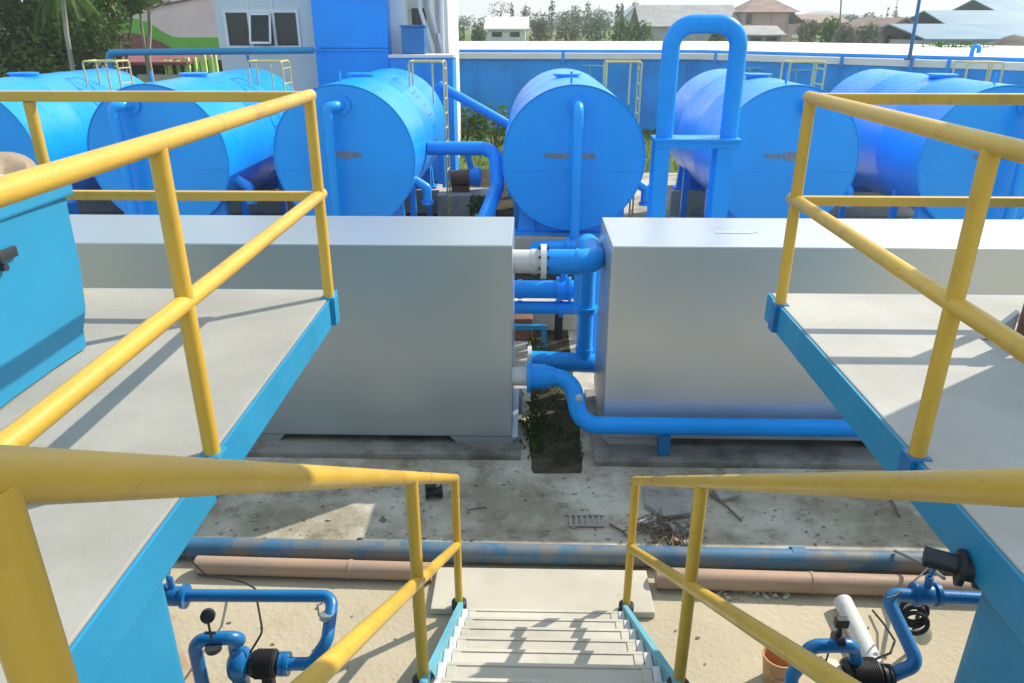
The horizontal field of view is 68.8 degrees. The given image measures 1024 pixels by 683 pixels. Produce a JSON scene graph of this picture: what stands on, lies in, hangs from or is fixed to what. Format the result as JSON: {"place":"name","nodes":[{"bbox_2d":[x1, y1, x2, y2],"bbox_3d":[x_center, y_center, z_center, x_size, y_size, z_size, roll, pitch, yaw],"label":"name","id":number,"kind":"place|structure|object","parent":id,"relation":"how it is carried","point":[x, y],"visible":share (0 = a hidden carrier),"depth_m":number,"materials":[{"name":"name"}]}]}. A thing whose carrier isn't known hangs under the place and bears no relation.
{"place":"outdoors","nodes":[
{"label":"outdoors","id":0,"kind":"place"},
{"bbox_2d":[0,152,36,175],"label":"covered motor","id":1,"kind":"object","parent":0,"point":[10,162],"visible":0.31,"depth_m":2.81,"materials":[{"name":"beige fabric"}]},
{"bbox_2d":[65,0,220,72],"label":"pink hall","id":2,"kind":"structure","parent":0,"point":[183,23],"depth_m":33.51,"materials":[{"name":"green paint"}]},
{"bbox_2d":[100,55,222,82],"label":"pavilion","id":3,"kind":"structure","parent":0,"point":[165,67],"depth_m":28.59,"materials":[{"name":"concrete"}]},
{"bbox_2d":[0,28,837,77],"bbox_3d":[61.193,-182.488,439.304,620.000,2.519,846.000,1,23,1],"label":"field","id":4,"kind":"structure","parent":0,"point":[468,36],"depth_m":110.78,"materials":[{"name":"green plant"}]},
{"bbox_2d":[484,17,528,40],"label":"field shed","id":5,"kind":"structure","parent":4,"relation":"on","point":[506,28],"depth_m":61.20,"materials":[{"name":"white paint"}]},
{"bbox_2d":[529,19,552,40],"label":"field bush","id":6,"kind":"object","parent":4,"relation":"on","point":[541,27],"visible":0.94,"depth_m":57.06,"materials":[{"name":"green plant"}]},
{"bbox_2d":[552,21,580,40],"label":"field bush","id":7,"kind":"object","parent":4,"relation":"on","point":[570,30],"visible":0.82,"depth_m":55.23,"materials":[{"name":"green plant"}]},
{"bbox_2d":[579,17,610,40],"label":"field bush","id":8,"kind":"object","parent":4,"relation":"on","point":[589,31],"visible":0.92,"depth_m":58.66,"materials":[{"name":"green plant"}]},
{"bbox_2d":[607,19,633,40],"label":"field bush","id":9,"kind":"object","parent":4,"relation":"on","point":[624,31],"visible":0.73,"depth_m":55.08,"materials":[{"name":"green plant"}]},
{"bbox_2d":[626,20,653,40],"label":"field bush","id":10,"kind":"object","parent":4,"relation":"on","point":[637,28],"visible":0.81,"depth_m":53.21,"materials":[{"name":"green plant"}]},
{"bbox_2d":[628,5,741,40],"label":"grey barn","id":11,"kind":"structure","parent":4,"relation":"on","point":[662,19],"depth_m":86.42,"materials":[{"name":"metal"}]},
{"bbox_2d":[742,25,786,41],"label":"lean shed","id":12,"kind":"structure","parent":4,"relation":"on","point":[764,33],"depth_m":57.15,"materials":[{"name":"white paint"}]},
{"bbox_2d":[733,0,799,41],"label":"pink house","id":13,"kind":"structure","parent":4,"relation":"on","point":[780,15],"depth_m":83.99,"materials":[{"name":"clear paint"}]},
{"bbox_2d":[795,19,819,41],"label":"field bush","id":14,"kind":"object","parent":4,"relation":"on","point":[805,29],"visible":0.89,"depth_m":54.80,"materials":[{"name":"green plant"}]},
{"bbox_2d":[792,14,848,34],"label":"long house","id":15,"kind":"structure","parent":4,"relation":"on","point":[798,18],"depth_m":103.23,"materials":[{"name":"grey tile"}]},
{"bbox_2d":[816,16,840,42],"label":"field bush","id":16,"kind":"object","parent":4,"relation":"on","point":[829,28],"visible":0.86,"depth_m":52.02,"materials":[{"name":"green plant"}]},
{"bbox_2d":[831,21,858,42],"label":"field bush","id":17,"kind":"object","parent":4,"relation":"on","point":[843,35],"visible":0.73,"depth_m":50.21,"materials":[{"name":"green plant"}]},
{"bbox_2d":[852,20,881,43],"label":"field bush","id":18,"kind":"object","parent":4,"relation":"on","point":[866,34],"visible":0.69,"depth_m":51.09,"materials":[{"name":"green plant"}]},
{"bbox_2d":[836,17,918,43],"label":"brown house","id":19,"kind":"structure","parent":4,"relation":"on","point":[887,33],"depth_m":53.23,"materials":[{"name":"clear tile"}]},
{"bbox_2d":[857,24,1023,44],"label":"metal shed","id":20,"kind":"structure","parent":4,"relation":"on","point":[962,33],"depth_m":49.30,"materials":[{"name":"grey metal"}]},
{"bbox_2d":[909,10,1023,23],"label":"metal shed","id":21,"kind":"structure","parent":4,"relation":"on","point":[970,16],"depth_m":62.73,"materials":[{"name":"metal"}]},
{"bbox_2d":[953,0,1023,9],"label":"tall shed","id":22,"kind":"structure","parent":4,"relation":"on","point":[994,5],"depth_m":75.16,"materials":[{"name":"metal"}]},
{"bbox_2d":[4,10,909,28],"bbox_3d":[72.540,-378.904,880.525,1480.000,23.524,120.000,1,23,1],"label":"hills","id":23,"kind":"structure","parent":0,"point":[813,12],"depth_m":873.38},
{"bbox_2d":[405,169,573,280],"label":"dirt path","id":24,"kind":"structure","parent":0,"point":[504,207],"depth_m":15.93,"materials":[{"name":"soil"}]},
{"bbox_2d":[388,54,458,180],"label":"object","id":25,"kind":"structure","parent":24,"relation":"on","point":[420,70],"depth_m":17.90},
{"bbox_2d":[399,25,427,53],"bbox_3d":[-2.361,-7.309,18.103,0.611,0.651,0.580,1,23,1],"label":"control cabinet","id":26,"kind":"object","parent":25,"relation":"on","point":[414,39],"visible":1,"depth_m":17.87,"materials":[{"name":"metal"}]},
{"bbox_2d":[404,184,442,213],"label":"concrete pier","id":27,"kind":"structure","parent":24,"relation":"on","point":[421,208],"depth_m":15.51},
{"bbox_2d":[273,68,444,215],"bbox_3d":[-2.439,-3.421,13.557,2.406,2.968,4.878,1,23,1],"label":"storage tank","id":28,"kind":"object","parent":27,"relation":"on","point":[378,129],"visible":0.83,"depth_m":11.58,"materials":[{"name":"blue paint"}]},
{"bbox_2d":[427,141,503,216],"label":"transfer pipe","id":29,"kind":"object","parent":28,"relation":"attached to","point":[491,153],"visible":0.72,"depth_m":12.61,"materials":[{"name":"blue paint"}]},
{"bbox_2d":[408,60,451,216],"bbox_3d":[-1.531,-3.692,14.114,0.652,3.028,0.474,1,23,1],"label":"access ladder","id":30,"kind":"object","parent":24,"relation":"on","point":[445,113],"visible":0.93,"depth_m":13.80,"materials":[{"name":"metal"}]},
{"bbox_2d":[434,81,512,197],"bbox_3d":[-0.793,-4.461,16.593,1.787,2.502,0.200,1,23,1],"label":"brace pipe","id":31,"kind":"object","parent":24,"relation":"on","point":[476,106],"visible":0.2,"depth_m":16.27,"materials":[{"name":"metal"}]},
{"bbox_2d":[514,235,600,249],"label":"concrete pier","id":32,"kind":"structure","parent":24,"relation":"on","point":[523,242],"depth_m":11.96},
{"bbox_2d":[502,68,648,239],"bbox_3d":[1.090,-3.388,13.481,2.406,2.968,4.878,1,23,1],"label":"storage tank","id":33,"kind":"object","parent":24,"relation":"on","point":[573,157],"visible":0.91,"depth_m":11.47,"materials":[{"name":"blue paint"}]},
{"bbox_2d":[528,237,574,249],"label":"manifold pipe","id":34,"kind":"object","parent":33,"relation":"attached to","point":[567,243],"visible":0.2,"depth_m":11.46,"materials":[{"name":"blue paint"}]},
{"bbox_2d":[14,0,969,27],"label":"sky","id":35,"kind":"structure","parent":0,"point":[477,8],"materials":[{"name":"white"}]},
{"bbox_2d":[514,300,574,312],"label":"cross pipe","id":36,"kind":"object","parent":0,"point":[520,306],"visible":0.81,"depth_m":8.13,"materials":[{"name":"blue paint"}]},
{"bbox_2d":[514,279,573,298],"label":"cross pipe","id":37,"kind":"object","parent":36,"relation":"on","point":[535,288],"visible":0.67,"depth_m":8.03,"materials":[{"name":"blue paint"}]},
{"bbox_2d":[556,274,571,302],"bbox_3d":[0.561,-0.632,8.077,0.200,0.430,0.280,1,23,1],"label":"gate valve","id":38,"kind":"object","parent":37,"relation":"attached to","point":[564,287],"visible":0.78,"depth_m":8.00,"materials":[{"name":"blue paint"}]},
{"bbox_2d":[69,173,1023,682],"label":"concrete yard","id":39,"kind":"structure","parent":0,"point":[725,649],"depth_m":5.71,"materials":[{"name":"concrete"}]},
{"bbox_2d":[67,189,123,211],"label":"concrete pier","id":40,"kind":"structure","parent":39,"relation":"on","point":[96,206],"depth_m":15.69,"materials":[{"name":"concrete"}]},
{"bbox_2d":[0,68,143,213],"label":"storage tank","id":41,"kind":"object","parent":40,"relation":"on","point":[64,125],"visible":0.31,"depth_m":12.52,"materials":[{"name":"blue paint"}]},
{"bbox_2d":[82,59,133,90],"bbox_3d":[-7.420,-3.745,14.241,0.652,3.028,0.474,1,23,1],"label":"access ladder","id":42,"kind":"object","parent":39,"relation":"on","point":[115,61],"visible":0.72,"depth_m":13.58,"materials":[{"name":"metal"}]},
{"bbox_2d":[96,582,184,682],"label":"settling tank","id":43,"kind":"object","parent":39,"relation":"on","point":[147,651],"depth_m":2.13,"materials":[{"name":"metal"}]},
{"bbox_2d":[0,288,339,682],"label":"concrete platform","id":44,"kind":"structure","parent":39,"relation":"on","point":[109,565],"depth_m":2.71,"materials":[{"name":"paint"}]},
{"bbox_2d":[0,184,85,407],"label":"dosing tank","id":45,"kind":"object","parent":44,"relation":"on","point":[42,308],"visible":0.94,"depth_m":2.91,"materials":[{"name":"paint"}]},
{"bbox_2d":[0,89,339,495],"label":"platform railing","id":46,"kind":"object","parent":44,"relation":"on","point":[29,426],"visible":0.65,"depth_m":2.31,"materials":[{"name":"metal"}]},
{"bbox_2d":[87,68,294,215],"bbox_3d":[-5.338,-3.447,13.620,2.406,2.968,4.878,1,23,1],"label":"storage tank","id":47,"kind":"object","parent":39,"relation":"on","point":[240,158],"visible":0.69,"depth_m":11.73,"materials":[{"name":"blue paint"}]},
{"bbox_2d":[106,47,313,68],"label":"overhead pipe","id":48,"kind":"object","parent":39,"relation":"on","point":[110,53],"visible":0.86,"depth_m":17.55,"materials":[{"name":"metal"}]},
{"bbox_2d":[163,574,337,682],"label":"pipe","id":49,"kind":"object","parent":39,"relation":"on","point":[264,665],"visible":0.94,"depth_m":4.28,"materials":[{"name":"blue paint"}]},
{"bbox_2d":[183,551,262,652],"bbox_3d":[-1.879,1.533,4.928,0.254,0.441,1.589,-17,28,-34],"label":"power cable","id":50,"kind":"object","parent":49,"relation":"attached to","point":[243,582],"visible":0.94,"depth_m":5.03,"materials":[{"name":"black rubber"}]},
{"bbox_2d":[227,188,295,212],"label":"concrete pier","id":51,"kind":"structure","parent":39,"relation":"on","point":[265,206],"depth_m":15.61,"materials":[{"name":"concrete"}]},
{"bbox_2d":[246,60,292,90],"bbox_3d":[-4.430,-3.718,14.176,0.652,3.028,0.474,1,23,1],"label":"access ladder","id":52,"kind":"object","parent":39,"relation":"on","point":[267,61],"visible":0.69,"depth_m":13.52,"materials":[{"name":"metal"}]},
{"bbox_2d":[193,555,432,580],"bbox_3d":[-1.401,1.603,5.287,1.681,0.138,0.138,1,23,2],"label":"ground pipe","id":53,"kind":"object","parent":39,"relation":"on","point":[349,569],"visible":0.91,"depth_m":5.24,"materials":[{"name":"brown plastic"}]},
{"bbox_2d":[246,389,521,459],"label":"concrete plinth","id":54,"kind":"structure","parent":39,"relation":"on","point":[365,446],"depth_m":6.82,"materials":[{"name":"concrete"}]},
{"bbox_2d":[69,214,518,442],"bbox_3d":[-3.197,-0.152,7.056,6.520,1.878,1.010,1,23,1],"label":"filter box","id":55,"kind":"object","parent":54,"relation":"on","point":[418,339],"visible":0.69,"depth_m":6.50,"materials":[{"name":"metal"}]},
{"bbox_2d":[437,188,488,216],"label":"pump plinth","id":56,"kind":"structure","parent":39,"relation":"on","point":[460,201],"depth_m":15.17,"materials":[{"name":"concrete"}]},
{"bbox_2d":[450,155,481,191],"bbox_3d":[-0.938,-3.511,15.260,0.640,0.895,0.400,1,23,1],"label":"booster pump","id":57,"kind":"object","parent":56,"relation":"on","point":[462,180],"visible":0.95,"depth_m":15.19,"materials":[{"name":"brown paint"}]},
{"bbox_2d":[514,314,532,340],"bbox_3d":[0.137,-0.190,9.332,0.240,0.294,0.250,1,23,1],"label":"wooden crate","id":58,"kind":"object","parent":39,"relation":"on","point":[523,335],"visible":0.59,"depth_m":9.23,"materials":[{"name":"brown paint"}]},
{"bbox_2d":[514,324,546,347],"bbox_3d":[0.031,-0.068,9.033,0.768,0.293,0.060,1,23,1],"label":"pipe stand","id":59,"kind":"object","parent":39,"relation":"on","point":[542,328],"visible":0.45,"depth_m":8.96,"materials":[{"name":"paint"}]},
{"bbox_2d":[431,567,654,617],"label":"landing slab","id":60,"kind":"structure","parent":39,"relation":"on","point":[540,589],"depth_m":5.10,"materials":[{"name":"concrete"}]},
{"bbox_2d":[514,298,576,330],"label":"pipe plinth","id":61,"kind":"structure","parent":39,"relation":"on","point":[570,322],"depth_m":9.54,"materials":[{"name":"concrete"}]},
{"bbox_2d":[529,330,581,472],"bbox_3d":[0.438,0.466,8.146,0.493,0.001,3.530,1,23,1],"label":"soil patch","id":62,"kind":"object","parent":39,"relation":"on","point":[546,464],"visible":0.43,"depth_m":7.18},
{"bbox_2d":[518,332,583,463],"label":"weeds","id":63,"kind":"object","parent":62,"relation":"on","point":[538,429],"visible":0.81,"depth_m":7.22,"materials":[{"name":"green plant"}]},
{"bbox_2d":[198,467,916,545],"bbox_3d":[0.486,1.321,6.112,6.238,0.020,1.086,0,23,0],"label":"yard grit","id":64,"kind":"object","parent":39,"relation":"on","point":[254,520],"visible":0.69,"depth_m":5.98,"materials":[{"name":"gravel"}]},
{"bbox_2d":[179,537,950,572],"bbox_3d":[0.303,1.537,5.420,9.600,0.159,0.168,1,23,2],"label":"ground pipe","id":65,"kind":"object","parent":39,"relation":"on","point":[795,558],"visible":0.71,"depth_m":5.35,"materials":[{"name":"blue metal"}]},
{"bbox_2d":[227,472,907,669],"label":"dry leaves","id":66,"kind":"object","parent":39,"relation":"on","point":[525,500],"visible":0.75,"depth_m":5.77,"materials":[{"name":"brown plant"}]},
{"bbox_2d":[568,514,603,527],"bbox_3d":[0.583,1.411,5.885,0.275,0.016,0.150,1,23,1],"label":"drain grate","id":67,"kind":"object","parent":39,"relation":"on","point":[587,516],"visible":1,"depth_m":5.88,"materials":[{"name":"metal"}]},
{"bbox_2d":[603,60,642,217],"bbox_3d":[1.998,-3.660,14.037,0.652,3.028,0.474,1,23,1],"label":"access ladder","id":68,"kind":"object","parent":39,"relation":"on","point":[620,61],"visible":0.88,"depth_m":13.53,"materials":[{"name":"metal"}]},
{"bbox_2d":[621,507,706,545],"bbox_3d":[1.173,1.472,5.710,0.666,0.079,0.547,-11,25,-25],"label":"twig heap","id":69,"kind":"object","parent":39,"relation":"on","point":[664,532],"visible":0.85,"depth_m":5.74,"materials":[{"name":"brown plant"}]},
{"bbox_2d":[643,486,693,520],"bbox_3d":[1.293,1.299,6.110,0.436,0.050,0.485,1,23,1],"label":"broken slab","id":70,"kind":"object","parent":39,"relation":"on","point":[674,501],"depth_m":6.07,"materials":[{"name":"concrete"}]},
{"bbox_2d":[666,185,705,214],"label":"concrete pier","id":71,"kind":"structure","parent":39,"relation":"on","point":[695,204],"depth_m":15.38,"materials":[{"name":"concrete"}]},
{"bbox_2d":[647,14,747,217],"bbox_3d":[2.233,-2.033,9.289,1.033,3.724,0.400,1,23,1],"label":"vent pipe","id":72,"kind":"object","parent":39,"relation":"on","point":[725,143],"visible":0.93,"depth_m":8.93,"materials":[{"name":"metal"}]},
{"bbox_2d":[584,389,884,469],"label":"concrete plinth","id":73,"kind":"structure","parent":39,"relation":"on","point":[792,454],"depth_m":6.71,"materials":[{"name":"concrete"}]},
{"bbox_2d":[512,360,857,455],"bbox_3d":[2.868,0.596,6.682,5.745,0.788,0.476,1,23,1],"label":"outlet pipe","id":74,"kind":"object","parent":73,"relation":"on","point":[530,376],"visible":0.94,"depth_m":6.56,"materials":[{"name":"blue paint"}]},
{"bbox_2d":[594,217,1023,444],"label":"filter box","id":75,"kind":"object","parent":73,"relation":"on","point":[682,330],"visible":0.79,"depth_m":6.42,"materials":[{"name":"grey metal"}]},
{"bbox_2d":[513,234,604,310],"bbox_3d":[0.436,-0.578,7.130,0.843,0.931,1.117,1,23,1],"label":"overflow pipe","id":76,"kind":"object","parent":75,"relation":"attached to","point":[586,255],"visible":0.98,"depth_m":6.56,"materials":[{"name":"metal"}]},
{"bbox_2d":[528,270,598,372],"bbox_3d":[0.533,-0.302,7.608,0.778,1.350,0.366,-2,23,-5],"label":"riser pipe","id":77,"kind":"object","parent":76,"relation":"attached to","point":[582,359],"visible":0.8,"depth_m":7.64,"materials":[{"name":"blue paint"}]},
{"bbox_2d":[716,591,790,600],"bbox_3d":[1.642,1.718,5.150,0.533,0.038,0.177,1,23,1],"label":"gravel spill","id":78,"kind":"object","parent":39,"relation":"on","point":[764,594],"visible":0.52,"depth_m":5.11,"materials":[{"name":"gravel"}]},
{"bbox_2d":[670,69,859,217],"bbox_3d":[4.322,-3.399,13.507,2.406,2.968,4.670,1,23,1],"label":"storage tank","id":79,"kind":"object","parent":39,"relation":"on","point":[770,118],"visible":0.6,"depth_m":11.48,"materials":[{"name":"blue paint"}]},
{"bbox_2d":[762,646,802,682],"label":"bucket","id":80,"kind":"object","parent":39,"relation":"on","point":[775,666],"visible":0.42,"depth_m":4.38,"materials":[{"name":"plastic"}]},
{"bbox_2d":[780,60,826,89],"bbox_3d":[5.227,-3.630,13.967,0.652,3.028,0.474,1,23,1],"label":"access ladder","id":81,"kind":"object","parent":39,"relation":"on","point":[807,61],"visible":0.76,"depth_m":13.29,"materials":[{"name":"metal"}]},
{"bbox_2d":[654,567,981,595],"bbox_3d":[2.746,1.670,5.108,3.501,0.154,0.154,1,23,3],"label":"ground pipe","id":82,"kind":"object","parent":39,"relation":"on","point":[811,582],"visible":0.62,"depth_m":5.09,"materials":[{"name":"brown plastic"}]},
{"bbox_2d":[834,594,883,663],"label":"plastic pipe","id":83,"kind":"object","parent":39,"relation":"on","point":[856,630],"visible":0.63,"depth_m":4.72,"materials":[{"name":"plastic"}]},
{"bbox_2d":[828,190,914,215],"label":"concrete pier","id":84,"kind":"structure","parent":39,"relation":"on","point":[870,211],"depth_m":15.34,"materials":[{"name":"concrete"}]},
{"bbox_2d":[784,569,981,682],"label":"pipe","id":85,"kind":"object","parent":39,"relation":"on","point":[929,591],"visible":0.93,"depth_m":4.08,"materials":[{"name":"blue paint"}]},
{"bbox_2d":[764,293,1023,643],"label":"concrete platform","id":86,"kind":"structure","parent":39,"relation":"on","point":[863,360],"depth_m":2.91,"materials":[{"name":"paint"}]},
{"bbox_2d":[768,91,1023,470],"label":"platform railing","id":87,"kind":"object","parent":86,"relation":"on","point":[950,300],"visible":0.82,"depth_m":2.44,"materials":[{"name":"metal"}]},
{"bbox_2d":[921,546,979,589],"bbox_3d":[1.275,0.649,2.163,0.153,0.108,0.108,9,25,21],"label":"tank outlet","id":88,"kind":"object","parent":86,"relation":"attached to","point":[959,566],"visible":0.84,"depth_m":2.15,"materials":[{"name":"black metal"}]},
{"bbox_2d":[980,304,1023,338],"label":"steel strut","id":89,"kind":"object","parent":86,"relation":"on","point":[1010,320],"visible":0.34,"depth_m":3.33,"materials":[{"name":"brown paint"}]},
{"bbox_2d":[899,602,931,645],"bbox_3d":[2.430,1.755,4.524,0.233,0.453,0.137,1,23,1],"label":"hose reel","id":90,"kind":"object","parent":39,"relation":"on","point":[921,631],"visible":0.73,"depth_m":4.46,"materials":[{"name":"black rubber"}]},
{"bbox_2d":[830,69,1023,219],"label":"storage tank","id":91,"kind":"object","parent":39,"relation":"on","point":[894,162],"visible":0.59,"depth_m":11.62,"materials":[{"name":"blue paint"}]},
{"bbox_2d":[952,60,1004,82],"bbox_3d":[8.326,-3.602,13.900,0.652,3.028,0.474,1,23,1],"label":"access ladder","id":92,"kind":"object","parent":39,"relation":"on","point":[989,62],"visible":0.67,"depth_m":13.19,"materials":[{"name":"metal"}]},
{"bbox_2d":[954,592,1023,682],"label":"settling tank","id":93,"kind":"object","parent":39,"relation":"on","point":[993,651],"visible":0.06,"depth_m":2.11,"materials":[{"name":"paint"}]},
{"bbox_2d":[419,602,681,682],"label":"staircase","id":94,"kind":"structure","parent":0,"point":[474,645],"depth_m":3.79,"materials":[{"name":"paint"}]},
{"bbox_2d":[0,445,466,682],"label":"stair railing","id":95,"kind":"object","parent":94,"relation":"attached to","point":[34,647],"visible":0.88,"depth_m":0.78,"materials":[{"name":"metal"}]},
{"bbox_2d":[618,468,1023,682],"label":"stair railing","id":96,"kind":"object","parent":94,"relation":"attached to","point":[997,487],"visible":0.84,"depth_m":1.83,"materials":[{"name":"metal"}]},
{"bbox_2d":[459,128,678,172],"bbox_3d":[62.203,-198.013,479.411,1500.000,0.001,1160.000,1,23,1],"label":"ground","id":97,"kind":"structure","parent":0,"point":[646,137],"depth_m":22.13,"materials":[{"name":"green plant"}]},
{"bbox_2d":[0,0,132,77],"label":"broad tree","id":98,"kind":"object","parent":97,"relation":"on","point":[16,46],"visible":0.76,"depth_m":21.23,"materials":[{"name":"green plant"}]},
{"bbox_2d":[33,0,119,70],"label":"palm tree","id":99,"kind":"object","parent":97,"relation":"on","point":[64,14],"visible":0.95,"depth_m":20.05,"materials":[{"name":"green plant"}]},
{"bbox_2d":[85,0,159,71],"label":"feathery tree","id":100,"kind":"object","parent":97,"relation":"on","point":[134,8],"visible":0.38,"depth_m":23.17,"materials":[{"name":"green plant"}]},
{"bbox_2d":[135,0,170,81],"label":"slender tree","id":101,"kind":"object","parent":97,"relation":"on","point":[148,63],"visible":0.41,"depth_m":25.23,"materials":[{"name":"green plant"}]},
{"bbox_2d":[213,0,318,90],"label":"office building","id":102,"kind":"structure","parent":97,"relation":"on","point":[260,23],"depth_m":18.62,"materials":[{"name":"white paint"}]},
{"bbox_2d":[222,0,301,47],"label":"window","id":103,"kind":"structure","parent":102,"relation":"in","point":[247,28],"depth_m":18.54,"materials":[{"name":"glass"}]},
{"bbox_2d":[311,0,391,85],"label":"blue tower","id":104,"kind":"structure","parent":97,"relation":"on","point":[350,36],"depth_m":18.07,"materials":[{"name":"metal"}]},
{"bbox_2d":[389,0,460,156],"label":"pump house","id":105,"kind":"structure","parent":97,"relation":"on","point":[439,18],"depth_m":18.80,"materials":[{"name":"white paint"}]},
{"bbox_2d":[460,105,485,140],"bbox_3d":[-1.476,-6.662,23.260,1.399,1.690,1.095,-10,25,-22],"label":"shrub","id":106,"kind":"object","parent":97,"relation":"on","point":[471,119],"visible":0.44,"depth_m":23.07,"materials":[{"name":"green plant"}]},
{"bbox_2d":[473,103,508,147],"bbox_3d":[-0.567,-6.628,23.285,1.456,1.563,1.224,1,23,1],"label":"shrub","id":107,"kind":"object","parent":97,"relation":"on","point":[495,135],"visible":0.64,"depth_m":23.09,"materials":[{"name":"green plant"}]},
{"bbox_2d":[459,41,1023,129],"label":"reservoir","id":108,"kind":"object","parent":97,"relation":"on","point":[496,74],"visible":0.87,"depth_m":27.61,"materials":[{"name":"paint"}]},
{"bbox_2d":[986,34,1023,45],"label":"gravel heap","id":109,"kind":"object","parent":97,"relation":"on","point":[1014,40],"visible":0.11,"depth_m":39.27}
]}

